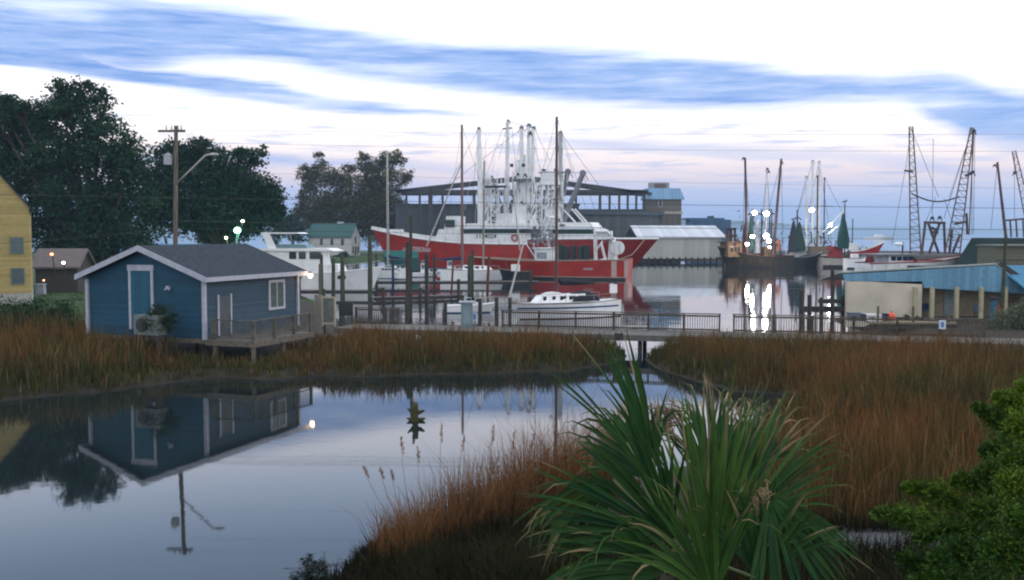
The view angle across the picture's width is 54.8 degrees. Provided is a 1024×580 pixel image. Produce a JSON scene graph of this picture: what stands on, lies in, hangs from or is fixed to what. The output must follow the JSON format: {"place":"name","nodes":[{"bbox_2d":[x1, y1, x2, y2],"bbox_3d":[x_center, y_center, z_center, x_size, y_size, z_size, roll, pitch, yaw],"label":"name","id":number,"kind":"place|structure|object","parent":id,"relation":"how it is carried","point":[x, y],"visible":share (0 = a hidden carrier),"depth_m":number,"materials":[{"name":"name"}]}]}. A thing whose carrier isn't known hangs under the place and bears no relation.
{"place":"outdoors","nodes":[
{"label":"outdoors","id":0,"kind":"place"},
{"bbox_2d":[0,306,625,398],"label":"marsh grass","id":1,"kind":"structure","parent":0,"point":[36,354],"depth_m":49.72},
{"bbox_2d":[0,351,783,579],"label":"pond water","id":2,"kind":"structure","parent":0,"point":[227,479],"depth_m":30.60,"materials":[{"name":"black liquid"}]},
{"bbox_2d":[407,402,424,420],"bbox_3d":[-3.581,4.777,36.726,0.666,1.181,0.333,1,4,21],"label":"pond stump","id":3,"kind":"object","parent":2,"relation":"in","point":[415,411],"visible":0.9,"depth_m":36.65,"materials":[{"name":"green wood"}]},
{"bbox_2d":[0,250,1023,579],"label":"ground","id":4,"kind":"structure","parent":0,"point":[306,306],"depth_m":49.62,"materials":[{"name":"soil"}]},
{"bbox_2d":[0,174,34,304],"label":"yellow house","id":5,"kind":"structure","parent":4,"relation":"on","point":[16,274],"depth_m":83.43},
{"bbox_2d":[10,237,23,253],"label":"window","id":6,"kind":"structure","parent":5,"relation":"in","point":[15,248],"depth_m":83.45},
{"bbox_2d":[11,268,24,284],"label":"window","id":7,"kind":"structure","parent":5,"relation":"in","point":[17,274],"depth_m":83.62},
{"bbox_2d":[35,284,46,293],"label":"utility box","id":8,"kind":"object","parent":4,"relation":"on","point":[40,288],"visible":1,"depth_m":97.38,"materials":[{"name":"plastic"}]},
{"bbox_2d":[0,294,83,324],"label":"bush","id":9,"kind":"object","parent":4,"relation":"on","point":[36,307],"visible":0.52,"depth_m":67.89,"materials":[{"name":"green plant"}]},
{"bbox_2d":[32,248,95,292],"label":"shed","id":10,"kind":"structure","parent":4,"relation":"on","point":[77,260],"depth_m":100.33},
{"bbox_2d":[0,75,172,263],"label":"oak tree","id":11,"kind":"object","parent":4,"relation":"on","point":[28,130],"visible":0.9,"depth_m":110.39,"materials":[{"name":"green plant"}]},
{"bbox_2d":[133,314,167,357],"bbox_3d":[-18.247,2.776,49.832,1.500,3.050,0.730,1,4,21],"label":"air conditioner","id":12,"kind":"object","parent":4,"relation":"on","point":[138,318],"visible":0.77,"depth_m":49.49,"materials":[{"name":"metal"}]},
{"bbox_2d":[5,288,312,323],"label":"yard grass","id":13,"kind":"structure","parent":4,"relation":"on","point":[78,298],"depth_m":89.39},
{"bbox_2d":[140,303,181,351],"bbox_3d":[-17.838,2.295,49.759,2.359,3.434,1.787,0,3,0],"label":"shrub","id":14,"kind":"object","parent":4,"relation":"on","point":[158,311],"visible":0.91,"depth_m":49.50,"materials":[{"name":"green plant"}]},
{"bbox_2d":[158,125,218,244],"bbox_3d":[-20.238,-3.347,62.125,3.934,14.049,0.515,0,3,6],"label":"utility pole","id":15,"kind":"object","parent":4,"relation":"on","point":[167,158],"visible":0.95,"depth_m":61.92,"materials":[{"name":"wood"}]},
{"bbox_2d":[1,228,172,243],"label":"power line","id":16,"kind":"object","parent":15,"relation":"attached to","point":[82,237],"visible":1,"depth_m":61.64,"materials":[{"name":"metal"}]},
{"bbox_2d":[186,142,768,150],"bbox_3d":[20.663,-8.380,56.790,83.321,1.190,0.013,0,3,7],"label":"power line","id":17,"kind":"object","parent":15,"relation":"attached to","point":[528,148],"visible":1,"depth_m":59.23,"materials":[{"name":"metal"}]},
{"bbox_2d":[0,194,1023,208],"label":"power line","id":18,"kind":"object","parent":15,"relation":"attached to","point":[508,202],"visible":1,"depth_m":67.91,"materials":[{"name":"metal"}]},
{"bbox_2d":[170,129,990,134],"bbox_3d":[20.263,-9.243,56.740,84.115,1.063,0.013,0,3,7],"label":"power line","id":19,"kind":"object","parent":15,"relation":"attached to","point":[777,134],"visible":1,"depth_m":56.97,"materials":[{"name":"metal"}]},
{"bbox_2d":[184,228,995,239],"bbox_3d":[20.385,-3.238,57.090,83.873,0.748,0.020,0,3,7],"label":"power line","id":20,"kind":"object","parent":15,"relation":"attached to","point":[638,236],"visible":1,"depth_m":58.68,"materials":[{"name":"metal"}]},
{"bbox_2d":[187,171,1023,188],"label":"power line","id":21,"kind":"object","parent":15,"relation":"attached to","point":[618,181],"visible":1,"depth_m":58.65,"materials":[{"name":"metal"}]},
{"bbox_2d":[189,221,1023,229],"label":"power line","id":22,"kind":"object","parent":15,"relation":"attached to","point":[637,227],"visible":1,"depth_m":58.72,"materials":[{"name":"metal"}]},
{"bbox_2d":[74,244,313,364],"bbox_3d":[-16.608,0.810,55.363,11.090,6.730,9.430,1,4,21],"label":"blue hut","id":23,"kind":"object","parent":4,"relation":"on","point":[247,296],"visible":0.88,"depth_m":52.33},
{"bbox_2d":[127,265,153,328],"bbox_3d":[-19.481,0.380,51.837,1.700,3.400,0.097,1,4,21],"label":"door","id":24,"kind":"structure","parent":23,"relation":"in","point":[140,277],"depth_m":51.82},
{"bbox_2d":[217,294,231,335],"bbox_3d":[-15.155,1.294,52.055,0.077,2.150,1.190,1,4,21],"label":"door","id":25,"kind":"structure","parent":23,"relation":"in","point":[224,303],"depth_m":52.02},
{"bbox_2d":[268,279,284,309],"bbox_3d":[-13.471,0.259,56.469,0.087,1.700,1.600,1,4,21],"label":"window","id":26,"kind":"structure","parent":23,"relation":"in","point":[276,288],"depth_m":56.43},
{"bbox_2d":[134,135,292,243],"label":"oak tree","id":27,"kind":"object","parent":4,"relation":"on","point":[251,201],"visible":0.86,"depth_m":129.97,"materials":[{"name":"green plant"}]},
{"bbox_2d":[262,210,307,243],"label":"shore tree","id":28,"kind":"object","parent":4,"relation":"on","point":[290,224],"visible":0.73,"depth_m":260.82,"materials":[{"name":"green plant"}]},
{"bbox_2d":[283,552,343,579],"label":"bush","id":29,"kind":"object","parent":4,"relation":"on","point":[307,575],"visible":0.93,"depth_m":19.61,"materials":[{"name":"green plant"}]},
{"bbox_2d":[314,289,325,333],"bbox_3d":[-12.309,1.366,63.256,0.720,2.900,0.120,1,3,13],"label":"partition","id":30,"kind":"object","parent":4,"relation":"on","point":[319,328],"visible":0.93,"depth_m":63.24,"materials":[{"name":"beige wood"}]},
{"bbox_2d":[290,151,357,243],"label":"shore tree","id":31,"kind":"object","parent":4,"relation":"on","point":[317,212],"visible":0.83,"depth_m":285.34,"materials":[{"name":"green plant"}]},
{"bbox_2d":[321,296,335,326],"bbox_3d":[-11.685,1.377,62.902,0.940,1.920,0.100,1,3,13],"label":"notice board","id":32,"kind":"object","parent":4,"relation":"on","point":[328,305],"visible":1,"depth_m":62.88,"materials":[{"name":"brown wood"}]},
{"bbox_2d":[306,222,361,255],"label":"white house","id":33,"kind":"structure","parent":4,"relation":"on","point":[347,239],"depth_m":260.80,"materials":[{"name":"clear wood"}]},
{"bbox_2d":[332,148,415,249],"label":"shore tree","id":34,"kind":"object","parent":4,"relation":"on","point":[370,191],"visible":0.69,"depth_m":281.02,"materials":[{"name":"green plant"}]},
{"bbox_2d":[334,378,646,564],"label":"bank reeds","id":35,"kind":"object","parent":4,"relation":"on","point":[489,494],"visible":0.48,"depth_m":22.42,"materials":[{"name":"brown plant"}]},
{"bbox_2d":[394,204,641,237],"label":"dark shed","id":36,"kind":"structure","parent":4,"relation":"on","point":[455,209],"depth_m":267.78,"materials":[{"name":"metal"}]},
{"bbox_2d":[395,176,651,235],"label":"steel frame","id":37,"kind":"object","parent":4,"relation":"on","point":[430,192],"visible":0.56,"depth_m":264.47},
{"bbox_2d":[577,210,679,237],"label":"dark shed","id":38,"kind":"structure","parent":4,"relation":"on","point":[606,218],"depth_m":254.39,"materials":[{"name":"metal"}]},
{"bbox_2d":[313,497,1012,579],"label":"bank grass","id":39,"kind":"structure","parent":4,"relation":"on","point":[488,553],"depth_m":17.86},
{"bbox_2d":[641,183,684,225],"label":"tower house","id":40,"kind":"structure","parent":4,"relation":"on","point":[664,193],"depth_m":269.64,"materials":[{"name":"grey"}]},
{"bbox_2d":[334,323,1023,353],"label":"boardwalk","id":41,"kind":"structure","parent":4,"relation":"on","point":[640,336],"depth_m":58.17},
{"bbox_2d":[339,301,352,325],"bbox_3d":[-10.662,1.508,63.386,0.940,1.600,0.100,1,3,13],"label":"notice board","id":42,"kind":"object","parent":41,"relation":"on","point":[345,308],"visible":0.88,"depth_m":63.35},
{"bbox_2d":[354,307,398,324],"bbox_3d":[-8.698,1.656,63.524,3.042,1.090,0.190,1,3,13],"label":"railing","id":43,"kind":"object","parent":41,"relation":"on","point":[370,321],"visible":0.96,"depth_m":63.42,"materials":[{"name":"grey wood"}]},
{"bbox_2d":[459,301,474,326],"bbox_3d":[-2.824,1.494,61.826,0.980,1.610,0.700,0,3,0],"label":"electrical cabinet","id":44,"kind":"object","parent":41,"relation":"on","point":[466,312],"visible":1,"depth_m":61.56,"materials":[{"name":"grey metal"}]},
{"bbox_2d":[502,309,613,329],"bbox_3d":[2.791,1.815,60.794,7.106,1.090,0.190,1,3,13],"label":"railing","id":45,"kind":"object","parent":41,"relation":"on","point":[544,313],"visible":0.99,"depth_m":60.70,"materials":[{"name":"brown wood"}]},
{"bbox_2d":[614,331,622,340],"bbox_3d":[5.994,2.563,55.444,0.500,0.570,0.060,0,3,0],"label":"hanging sign","id":46,"kind":"object","parent":41,"relation":"hanging from","point":[618,336],"visible":1,"depth_m":55.42,"materials":[{"name":"metal"}]},
{"bbox_2d":[613,312,720,331],"bbox_3d":[9.256,1.905,59.258,6.441,1.090,0.190,1,3,13],"label":"railing","id":47,"kind":"object","parent":41,"relation":"on","point":[663,314],"visible":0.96,"depth_m":59.16,"materials":[{"name":"brown wood"}]},
{"bbox_2d":[733,314,854,334],"bbox_3d":[16.382,2.004,57.565,6.864,1.090,0.190,1,3,13],"label":"railing","id":48,"kind":"object","parent":41,"relation":"on","point":[772,317],"visible":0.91,"depth_m":57.47,"materials":[{"name":"brown wood"}]},
{"bbox_2d":[853,316,985,337],"bbox_3d":[23.058,2.096,55.979,7.064,1.090,0.190,1,3,13],"label":"railing","id":49,"kind":"object","parent":41,"relation":"on","point":[930,319],"visible":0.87,"depth_m":55.89,"materials":[{"name":"brown wood"}]},
{"bbox_2d":[512,323,872,579],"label":"palmetto palm","id":50,"kind":"object","parent":4,"relation":"on","point":[717,467],"visible":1,"depth_m":7.99,"materials":[{"name":"green plant"}]},
{"bbox_2d":[681,216,730,240],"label":"blue shed","id":51,"kind":"structure","parent":4,"relation":"on","point":[716,222],"depth_m":299.37,"materials":[{"name":"metal"}]},
{"bbox_2d":[647,324,1023,529],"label":"marsh grass","id":52,"kind":"structure","parent":4,"relation":"on","point":[880,397],"depth_m":35.01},
{"bbox_2d":[846,312,860,320],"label":"crate","id":53,"kind":"object","parent":4,"relation":"on","point":[853,313],"visible":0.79,"depth_m":66.19,"materials":[{"name":"grey plastic"}]},
{"bbox_2d":[818,261,1023,326],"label":"porch building","id":54,"kind":"structure","parent":4,"relation":"on","point":[961,291],"depth_m":71.11,"materials":[{"name":"blue painted metal"},{"name":"tan stucco"},{"name":"cream stucco"}]},
{"bbox_2d":[944,289,953,314],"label":"door","id":55,"kind":"structure","parent":54,"relation":"in","point":[948,293],"depth_m":73.11,"materials":[{"name":"metal"}]},
{"bbox_2d":[869,374,1023,579],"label":"cedar tree","id":56,"kind":"object","parent":4,"relation":"on","point":[1003,547],"visible":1,"depth_m":6.01,"materials":[{"name":"green plant"}]},
{"bbox_2d":[907,238,1023,267],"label":"dark roof hall","id":57,"kind":"structure","parent":4,"relation":"on","point":[968,255],"depth_m":124.07,"materials":[{"name":"metal"}]},
{"bbox_2d":[989,297,999,317],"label":"fuel pump","id":58,"kind":"object","parent":4,"relation":"on","point":[993,302],"visible":0.67,"depth_m":67.64,"materials":[{"name":"paint"}]},
{"bbox_2d":[982,298,1023,329],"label":"bush","id":59,"kind":"object","parent":4,"relation":"on","point":[1009,323],"visible":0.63,"depth_m":64.07,"materials":[{"name":"green plant"}]},
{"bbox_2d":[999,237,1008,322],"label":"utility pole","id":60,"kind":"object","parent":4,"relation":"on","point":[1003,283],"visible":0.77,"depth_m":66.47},
{"bbox_2d":[1007,265,1023,311],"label":"blue roof house","id":61,"kind":"structure","parent":4,"relation":"on","point":[1018,279],"depth_m":71.68,"materials":[{"name":"beige paint"}]},
{"bbox_2d":[0,0,1023,228],"label":"sky","id":62,"kind":"structure","parent":0,"point":[685,84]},
{"bbox_2d":[32,233,1023,350],"bbox_3d":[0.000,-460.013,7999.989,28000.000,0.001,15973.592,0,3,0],"label":"harbor water","id":63,"kind":"structure","parent":0,"point":[707,286],"depth_m":115.12,"materials":[{"name":"black liquid"}]},
{"bbox_2d":[260,232,382,288],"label":"motor yacht","id":64,"kind":"object","parent":63,"relation":"on","point":[305,256],"visible":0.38,"depth_m":115.95,"materials":[{"name":"white paint"}]},
{"bbox_2d":[331,258,335,296],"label":"mooring pile","id":65,"kind":"object","parent":63,"relation":"in","point":[333,292],"visible":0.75,"depth_m":78.80,"materials":[{"name":"wood"}]},
{"bbox_2d":[299,255,375,297],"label":"yacht dock","id":66,"kind":"object","parent":63,"relation":"on","point":[337,291],"visible":0.29,"depth_m":106.20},
{"bbox_2d":[340,255,343,301],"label":"mooring pile","id":67,"kind":"object","parent":63,"relation":"in","point":[341,278],"visible":0.87,"depth_m":93.07,"materials":[{"name":"wood"}]},
{"bbox_2d":[367,235,371,298],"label":"mooring pile","id":68,"kind":"object","parent":63,"relation":"in","point":[369,269],"visible":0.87,"depth_m":104.28,"materials":[{"name":"wood"}]},
{"bbox_2d":[376,152,405,278],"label":"sailboat","id":69,"kind":"object","parent":63,"relation":"on","point":[385,274],"visible":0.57,"depth_m":149.50,"materials":[{"name":"white paint"}]},
{"bbox_2d":[383,250,418,270],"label":"covered boat","id":70,"kind":"object","parent":63,"relation":"on","point":[415,262],"visible":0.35,"depth_m":178.23,"materials":[{"name":"fabric"}]},
{"bbox_2d":[405,298,407,323],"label":"mooring pile","id":71,"kind":"object","parent":63,"relation":"in","point":[406,310],"visible":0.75,"depth_m":73.54,"materials":[{"name":"wood"}]},
{"bbox_2d":[405,243,409,320],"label":"mooring pile","id":72,"kind":"object","parent":63,"relation":"in","point":[407,285],"visible":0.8,"depth_m":77.81,"materials":[{"name":"wood"}]},
{"bbox_2d":[409,216,412,319],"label":"mooring pile","id":73,"kind":"object","parent":63,"relation":"in","point":[410,262],"visible":0.8,"depth_m":78.74,"materials":[{"name":"wood"}]},
{"bbox_2d":[370,279,463,300],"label":"cross dock","id":74,"kind":"object","parent":63,"relation":"in","point":[420,296],"visible":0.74,"depth_m":101.98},
{"bbox_2d":[412,260,438,276],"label":"cabin cruiser","id":75,"kind":"object","parent":63,"relation":"on","point":[421,273],"visible":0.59,"depth_m":154.52,"materials":[{"name":"white paint"}]},
{"bbox_2d":[424,255,428,319],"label":"mooring pile","id":76,"kind":"object","parent":63,"relation":"in","point":[426,290],"visible":0.87,"depth_m":78.83,"materials":[{"name":"wood"}]},
{"bbox_2d":[443,301,446,324],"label":"mooring pile","id":77,"kind":"object","parent":63,"relation":"in","point":[445,313],"visible":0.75,"depth_m":72.70,"materials":[{"name":"wood"}]},
{"bbox_2d":[450,255,454,294],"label":"mooring pile","id":78,"kind":"object","parent":63,"relation":"in","point":[452,274],"visible":0.87,"depth_m":104.39,"materials":[{"name":"wood"}]},
{"bbox_2d":[375,250,538,286],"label":"finger dock","id":79,"kind":"object","parent":63,"relation":"on","point":[434,282],"visible":0.58,"depth_m":126.85,"materials":[{"name":"brown wood"}]},
{"bbox_2d":[371,119,548,268],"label":"trawler","id":80,"kind":"object","parent":63,"relation":"on","point":[473,237],"visible":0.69,"depth_m":186.21,"materials":[{"name":"red paint"}]},
{"bbox_2d":[426,125,508,280],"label":"sailboat","id":81,"kind":"object","parent":63,"relation":"on","point":[480,273],"visible":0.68,"depth_m":142.10,"materials":[{"name":"white paint"}]},
{"bbox_2d":[467,255,471,293],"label":"mooring pile","id":82,"kind":"object","parent":63,"relation":"in","point":[469,276],"visible":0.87,"depth_m":111.52,"materials":[{"name":"wood"}]},
{"bbox_2d":[447,296,494,312],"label":"cabin cruiser","id":83,"kind":"object","parent":63,"relation":"on","point":[486,308],"visible":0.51,"depth_m":85.73,"materials":[{"name":"white paint"}]},
{"bbox_2d":[478,298,481,325],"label":"mooring pile","id":84,"kind":"object","parent":63,"relation":"in","point":[479,311],"visible":0.8,"depth_m":73.53,"materials":[{"name":"wood"}]},
{"bbox_2d":[486,257,489,292],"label":"mooring pile","id":85,"kind":"object","parent":63,"relation":"in","point":[487,276],"visible":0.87,"depth_m":113.56,"materials":[{"name":"wood"}]},
{"bbox_2d":[494,297,498,325],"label":"mooring pile","id":86,"kind":"object","parent":63,"relation":"in","point":[496,312],"visible":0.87,"depth_m":73.53,"materials":[{"name":"wood"}]},
{"bbox_2d":[508,297,511,323],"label":"mooring pile","id":87,"kind":"object","parent":63,"relation":"in","point":[509,308],"visible":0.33,"depth_m":75.26,"materials":[{"name":"wood"}]},
{"bbox_2d":[499,264,528,280],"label":"workboat","id":88,"kind":"object","parent":63,"relation":"on","point":[507,275],"visible":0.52,"depth_m":138.37,"materials":[{"name":"black paint"}]},
{"bbox_2d":[467,176,632,279],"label":"trawler","id":89,"kind":"object","parent":63,"relation":"on","point":[582,266],"visible":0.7,"depth_m":147.36,"materials":[{"name":"red paint"}]},
{"bbox_2d":[506,117,620,318],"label":"sailboat","id":90,"kind":"object","parent":63,"relation":"on","point":[576,301],"visible":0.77,"depth_m":80.38,"materials":[{"name":"white paint"}]},
{"bbox_2d":[519,131,658,267],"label":"trawler","id":91,"kind":"object","parent":63,"relation":"on","point":[636,249],"visible":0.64,"depth_m":156.72,"materials":[{"name":"red paint"}]},
{"bbox_2d":[624,226,724,262],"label":"white warehouse","id":92,"kind":"structure","parent":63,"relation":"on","point":[686,243],"depth_m":227.90,"materials":[{"name":"metal"}]},
{"bbox_2d":[725,229,736,240],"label":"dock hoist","id":93,"kind":"object","parent":63,"relation":"on","point":[731,234],"visible":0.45,"depth_m":223.43,"materials":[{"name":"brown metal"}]},
{"bbox_2d":[717,157,794,267],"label":"shrimp boat","id":94,"kind":"object","parent":63,"relation":"on","point":[733,254],"visible":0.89,"depth_m":193.92,"materials":[{"name":"black paint"}]},
{"bbox_2d":[798,289,804,330],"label":"mooring pile","id":95,"kind":"object","parent":63,"relation":"in","point":[801,301],"visible":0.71,"depth_m":67.32,"materials":[{"name":"wood"}]},
{"bbox_2d":[786,210,821,266],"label":"shrimp boat","id":96,"kind":"object","parent":63,"relation":"on","point":[796,245],"visible":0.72,"depth_m":197.28,"materials":[{"name":"black paint"}]},
{"bbox_2d":[807,295,811,330],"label":"mooring pile","id":97,"kind":"object","parent":63,"relation":"in","point":[809,304],"visible":0.51,"depth_m":68.07,"materials":[{"name":"wood"}]},
{"bbox_2d":[785,160,850,256],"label":"shrimp boat","id":98,"kind":"object","parent":63,"relation":"on","point":[812,248],"visible":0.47,"depth_m":206.00,"materials":[{"name":"black paint"}]},
{"bbox_2d":[819,297,822,330],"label":"mooring pile","id":99,"kind":"object","parent":63,"relation":"in","point":[820,305],"visible":0.57,"depth_m":69.55,"materials":[{"name":"wood"}]},
{"bbox_2d":[830,269,834,329],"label":"mooring pile","id":100,"kind":"object","parent":63,"relation":"in","point":[832,296],"visible":0.84,"depth_m":71.05,"materials":[{"name":"wood"}]},
{"bbox_2d":[816,204,864,267],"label":"shrimp boat","id":101,"kind":"object","parent":63,"relation":"on","point":[834,258],"visible":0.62,"depth_m":196.73,"materials":[{"name":"red paint"}]},
{"bbox_2d":[841,296,844,327],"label":"mooring pile","id":102,"kind":"object","parent":63,"relation":"in","point":[842,314],"visible":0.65,"depth_m":72.32,"materials":[{"name":"wood"}]},
{"bbox_2d":[804,299,844,311],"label":"pile beam","id":103,"kind":"structure","parent":102,"relation":"attached to","point":[827,308],"depth_m":71.56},
{"bbox_2d":[843,254,865,268],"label":"workboat","id":104,"kind":"object","parent":63,"relation":"on","point":[848,263],"visible":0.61,"depth_m":189.10,"materials":[{"name":"white paint"}]},
{"bbox_2d":[846,219,884,261],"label":"trawler","id":105,"kind":"object","parent":63,"relation":"on","point":[876,248],"visible":0.37,"depth_m":217.62,"materials":[{"name":"red paint"}]},
{"bbox_2d":[864,234,894,238],"bbox_3d":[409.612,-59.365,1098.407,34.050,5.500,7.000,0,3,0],"label":"skiff","id":106,"kind":"object","parent":63,"relation":"on","point":[878,236],"visible":0.92,"depth_m":1096.27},
{"bbox_2d":[863,306,956,334],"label":"loading dock","id":107,"kind":"object","parent":63,"relation":"in","point":[911,323],"visible":0.62,"depth_m":65.52,"materials":[{"name":"brown wood"}]},
{"bbox_2d":[854,126,976,270],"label":"shrimp boat","id":108,"kind":"object","parent":63,"relation":"on","point":[892,260],"visible":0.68,"depth_m":128.20,"materials":[{"name":"white paint"}]},
{"bbox_2d":[991,151,1023,236],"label":"shrimp boat","id":109,"kind":"object","parent":63,"relation":"on","point":[1001,197],"visible":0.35,"depth_m":136.58,"materials":[{"name":"white paint"}]},
{"bbox_2d":[39,220,1022,232],"bbox_3d":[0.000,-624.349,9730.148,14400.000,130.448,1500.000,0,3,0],"label":"shore hills","id":110,"kind":"structure","parent":0,"point":[786,227],"depth_m":9024.08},
{"bbox_2d":[740,527,983,550],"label":"water","id":111,"kind":"structure","parent":0,"point":[874,533],"depth_m":21.35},
{"bbox_2d":[976,244,1023,264],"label":"tan shed","id":112,"kind":"structure","parent":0,"point":[989,253],"depth_m":100.01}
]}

